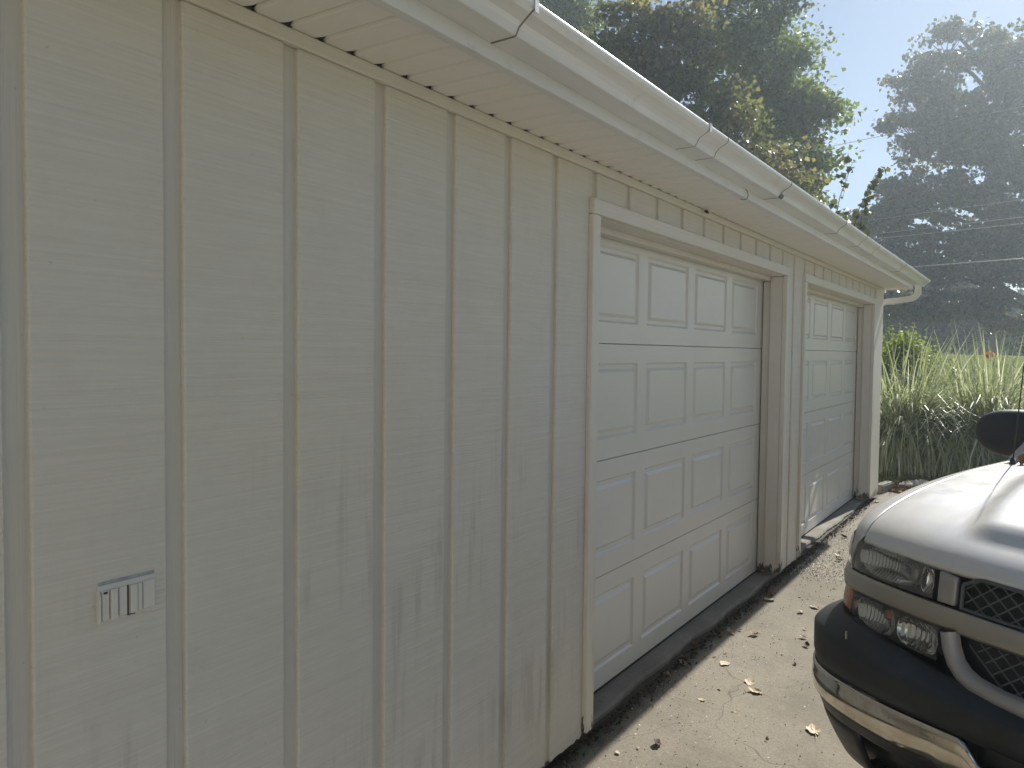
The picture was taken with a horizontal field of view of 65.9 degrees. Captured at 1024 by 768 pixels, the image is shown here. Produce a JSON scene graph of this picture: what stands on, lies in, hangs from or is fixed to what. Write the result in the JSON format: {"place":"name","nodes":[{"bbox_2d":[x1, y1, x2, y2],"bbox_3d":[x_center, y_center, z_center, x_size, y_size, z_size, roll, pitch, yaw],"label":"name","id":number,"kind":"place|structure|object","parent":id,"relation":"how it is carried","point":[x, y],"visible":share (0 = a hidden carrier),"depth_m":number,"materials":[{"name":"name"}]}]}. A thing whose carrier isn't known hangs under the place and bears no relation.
{"place":"outdoors","nodes":[
{"label":"outdoors","id":0,"kind":"place"},
{"bbox_2d":[541,497,865,767],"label":"garage slab","id":1,"kind":"structure","parent":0,"point":[611,695],"depth_m":4.41,"materials":[{"name":"concrete"}]},
{"bbox_2d":[0,0,930,767],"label":"garage","id":2,"kind":"structure","parent":1,"relation":"on","point":[438,384],"depth_m":2.10,"materials":[{"name":"paint"}]},
{"bbox_2d":[96,570,154,624],"bbox_3d":[-0.757,0.418,1.554,0.011,0.078,0.119,2,3,34],"label":"vent","id":3,"kind":"object","parent":2,"relation":"attached to","point":[124,597],"visible":1,"depth_m":1.55,"materials":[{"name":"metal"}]},
{"bbox_2d":[593,236,763,694],"bbox_3d":[0.984,0.324,4.484,0.041,2.135,2.783,2,3,34],"label":"garage door","id":4,"kind":"structure","parent":2,"relation":"in","point":[680,368],"depth_m":4.25,"materials":[{"name":"metal"}]},
{"bbox_2d":[801,294,859,537],"bbox_3d":[2.917,0.227,7.374,0.041,2.135,3.027,2,3,34],"label":"garage door","id":5,"kind":"structure","parent":2,"relation":"in","point":[832,326],"depth_m":7.44,"materials":[{"name":"metal"}]},
{"bbox_2d":[547,498,879,767],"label":"joint dirt","id":6,"kind":"structure","parent":0,"point":[568,754],"depth_m":4.37,"materials":[{"name":"black soil"}]},
{"bbox_2d":[545,492,896,767],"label":"driveway","id":7,"kind":"structure","parent":0,"point":[767,712],"depth_m":3.65,"materials":[{"name":"concrete"}]},
{"bbox_2d":[654,739,661,745],"bbox_3d":[0.596,1.462,3.214,0.031,0.021,0.074,0,2,-4],"label":"fallen leaf","id":8,"kind":"object","parent":7,"relation":"on","point":[657,742],"visible":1,"depth_m":3.23,"materials":[{"name":"brown plant"}]},
{"bbox_2d":[680,654,690,659],"bbox_3d":[0.900,1.419,4.090,0.053,0.027,0.112,1,2,8],"label":"fallen leaf","id":9,"kind":"object","parent":7,"relation":"on","point":[687,656],"visible":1,"depth_m":4.12,"materials":[{"name":"brown plant"}]},
{"bbox_2d":[581,517,859,767],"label":"grit","id":10,"kind":"object","parent":7,"relation":"on","point":[740,672],"visible":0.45,"depth_m":3.86,"materials":[{"name":"stone"}]},
{"bbox_2d":[720,660,730,664],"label":"fallen leaf","id":11,"kind":"object","parent":7,"relation":"on","point":[724,663],"visible":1,"depth_m":4.06,"materials":[{"name":"beige plant"}]},
{"bbox_2d":[727,627,734,634],"bbox_3d":[1.253,1.408,4.488,0.046,0.020,0.100,0,2,-18],"label":"fallen leaf","id":12,"kind":"object","parent":7,"relation":"on","point":[730,630],"visible":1,"depth_m":4.51,"materials":[{"name":"brown plant"}]},
{"bbox_2d":[745,677,754,684],"bbox_3d":[1.157,1.456,3.840,0.051,0.010,0.106,7,13,15],"label":"fallen leaf","id":13,"kind":"object","parent":7,"relation":"on","point":[749,681],"visible":1,"depth_m":3.86,"materials":[{"name":"beige plant"}]},
{"bbox_2d":[652,532,851,766],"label":"dark crumbs","id":14,"kind":"object","parent":7,"relation":"on","point":[743,693],"visible":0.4,"depth_m":3.71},
{"bbox_2d":[748,687,768,693],"bbox_3d":[1.177,1.458,3.754,0.106,0.021,0.049,1,2,15],"label":"fallen leaf","id":15,"kind":"object","parent":7,"relation":"on","point":[755,690],"visible":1,"depth_m":3.77,"materials":[{"name":"beige plant"}]},
{"bbox_2d":[806,723,820,734],"bbox_3d":[1.317,1.506,3.425,0.060,0.012,0.123,0,2,-7],"label":"fallen leaf","id":16,"kind":"object","parent":7,"relation":"on","point":[811,728],"visible":1,"depth_m":3.45,"materials":[{"name":"beige plant"}]},
{"bbox_2d":[790,519,857,583],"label":"paint flakes","id":17,"kind":"object","parent":7,"relation":"on","point":[813,565],"visible":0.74,"depth_m":5.94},
{"bbox_2d":[812,364,1023,767],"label":"pickup truck","id":18,"kind":"object","parent":7,"relation":"on","point":[918,658],"visible":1,"depth_m":2.53,"materials":[{"name":"grey metal"}]},
{"bbox_2d":[589,0,1023,347],"label":"sky","id":19,"kind":"structure","parent":0,"point":[873,43],"materials":[{"name":"blue"}]},
{"bbox_2d":[777,106,1023,157],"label":"overhead wire","id":20,"kind":"object","parent":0,"point":[916,128],"visible":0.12,"depth_m":17.77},
{"bbox_2d":[853,199,1023,222],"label":"overhead wire","id":21,"kind":"object","parent":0,"point":[943,210],"visible":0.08,"depth_m":17.53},
{"bbox_2d":[870,217,1020,234],"bbox_3d":[9.912,-3.515,17.324,80.001,4.110,0.013,2,3,34],"label":"overhead wire","id":22,"kind":"object","parent":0,"point":[947,225],"visible":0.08,"depth_m":17.48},
{"bbox_2d":[876,223,1023,238],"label":"overhead wire","id":23,"kind":"object","parent":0,"point":[949,231],"visible":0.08,"depth_m":17.48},
{"bbox_2d":[878,352,1023,493],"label":"lawn","id":24,"kind":"structure","parent":0,"point":[987,361],"depth_m":19.70,"materials":[{"name":"green plant"}]},
{"bbox_2d":[539,0,638,73],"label":"roadside tree","id":25,"kind":"object","parent":24,"relation":"on","point":[576,15],"visible":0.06,"depth_m":28.68,"materials":[{"name":"green plant"}]},
{"bbox_2d":[582,0,835,203],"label":"bronze tree","id":26,"kind":"object","parent":24,"relation":"on","point":[667,26],"visible":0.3,"depth_m":17.60,"materials":[{"name":"green plant"}]},
{"bbox_2d":[682,0,878,205],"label":"green tree","id":27,"kind":"object","parent":24,"relation":"on","point":[776,63],"visible":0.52,"depth_m":21.73,"materials":[{"name":"green plant"}]},
{"bbox_2d":[828,155,853,219],"bbox_3d":[5.007,-1.163,12.235,0.418,4.724,0.323,2,3,34],"label":"sapling","id":28,"kind":"object","parent":24,"relation":"on","point":[847,159],"visible":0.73,"depth_m":12.15,"materials":[{"name":"green plant"}]},
{"bbox_2d":[849,194,876,236],"bbox_3d":[5.343,-0.858,12.312,0.256,4.118,0.522,-1,3,-35],"label":"sapling","id":29,"kind":"object","parent":24,"relation":"on","point":[864,229],"visible":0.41,"depth_m":12.16,"materials":[{"name":"green plant"}]},
{"bbox_2d":[845,166,890,228],"bbox_3d":[5.352,-1.036,12.107,0.504,4.488,0.565,0,2,-14],"label":"sapling","id":30,"kind":"object","parent":24,"relation":"on","point":[873,184],"visible":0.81,"depth_m":11.91,"materials":[{"name":"green plant"}]},
{"bbox_2d":[878,481,893,492],"bbox_3d":[4.377,1.246,9.294,0.110,0.165,0.400,3,3,44],"label":"concrete block","id":31,"kind":"object","parent":24,"relation":"on","point":[884,486],"depth_m":9.21,"materials":[{"name":"grey concrete"}]},
{"bbox_2d":[883,290,904,334],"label":"distant tree","id":32,"kind":"object","parent":24,"relation":"on","point":[896,327],"depth_m":54.16,"materials":[{"name":"green plant"}]},
{"bbox_2d":[878,474,929,492],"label":"leaf litter","id":33,"kind":"object","parent":24,"relation":"on","point":[900,489],"visible":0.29,"depth_m":9.48,"materials":[{"name":"brown plant"}]},
{"bbox_2d":[878,469,946,483],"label":"lawn grass","id":34,"kind":"structure","parent":24,"relation":"on","point":[884,475],"depth_m":10.26,"materials":[{"name":"green plant"}]},
{"bbox_2d":[899,480,928,486],"bbox_3d":[4.946,1.230,9.669,0.498,0.060,0.250,-3,6,-27],"label":"flat stone","id":35,"kind":"object","parent":24,"relation":"on","point":[908,483],"visible":0.59,"depth_m":9.64,"materials":[{"name":"grey stone"}]},
{"bbox_2d":[881,325,975,397],"bbox_3d":[6.684,0.101,13.326,1.975,2.166,1.736,2,3,34],"label":"lime shrub","id":36,"kind":"object","parent":24,"relation":"on","point":[903,342],"visible":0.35,"depth_m":12.97,"materials":[{"name":"green plant"}]},
{"bbox_2d":[842,11,1023,340],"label":"maple tree","id":37,"kind":"object","parent":24,"relation":"on","point":[998,155],"visible":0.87,"depth_m":40.74,"materials":[{"name":"green plant"}]},
{"bbox_2d":[878,324,1023,478],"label":"ornamental grass","id":38,"kind":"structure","parent":24,"relation":"on","point":[890,460],"depth_m":10.84,"materials":[{"name":"green plant"}]},
{"bbox_2d":[879,323,1023,475],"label":"ornamental grass","id":39,"kind":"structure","parent":24,"relation":"on","point":[1007,401],"depth_m":10.77,"materials":[{"name":"green plant"}]},
{"bbox_2d":[882,279,1021,352],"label":"distant tree","id":40,"kind":"object","parent":24,"relation":"on","point":[944,330],"visible":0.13,"depth_m":54.59,"materials":[{"name":"green plant"}]},
{"bbox_2d":[921,297,1023,355],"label":"neighbour house","id":41,"kind":"structure","parent":24,"relation":"on","point":[991,344],"depth_m":56.37,"materials":[{"name":"plastic"}]},
{"bbox_2d":[972,334,989,342],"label":"window","id":42,"kind":"structure","parent":41,"relation":"in","point":[985,335],"depth_m":56.63,"materials":[{"name":"plastic"}]},
{"bbox_2d":[1002,333,1016,355],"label":"door","id":43,"kind":"structure","parent":41,"relation":"in","point":[1007,338],"depth_m":55.90,"materials":[{"name":"grey"}]},
{"bbox_2d":[970,350,1010,388],"bbox_3d":[10.325,-0.253,17.176,1.102,0.971,1.092,1,2,9],"label":"orange lily","id":44,"kind":"object","parent":24,"relation":"on","point":[987,354],"visible":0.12,"depth_m":17.12,"materials":[{"name":"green plant"}]},
{"bbox_2d":[963,331,1023,407],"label":"ornamental grass","id":45,"kind":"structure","parent":24,"relation":"on","point":[1007,375],"depth_m":11.69,"materials":[{"name":"green plant"}]},
{"bbox_2d":[1005,333,1023,355],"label":"dark hedge","id":46,"kind":"object","parent":24,"relation":"on","point":[1019,345],"visible":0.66,"depth_m":33.73,"materials":[{"name":"green plant"}]},
{"bbox_2d":[1010,288,1023,295],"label":"distant tree","id":47,"kind":"object","parent":24,"relation":"on","point":[1020,291],"depth_m":63.63,"materials":[{"name":"green plant"}]},
{"bbox_2d":[911,258,1023,266],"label":"overhead wire","id":48,"kind":"object","parent":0,"point":[968,262],"visible":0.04,"depth_m":17.28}
]}

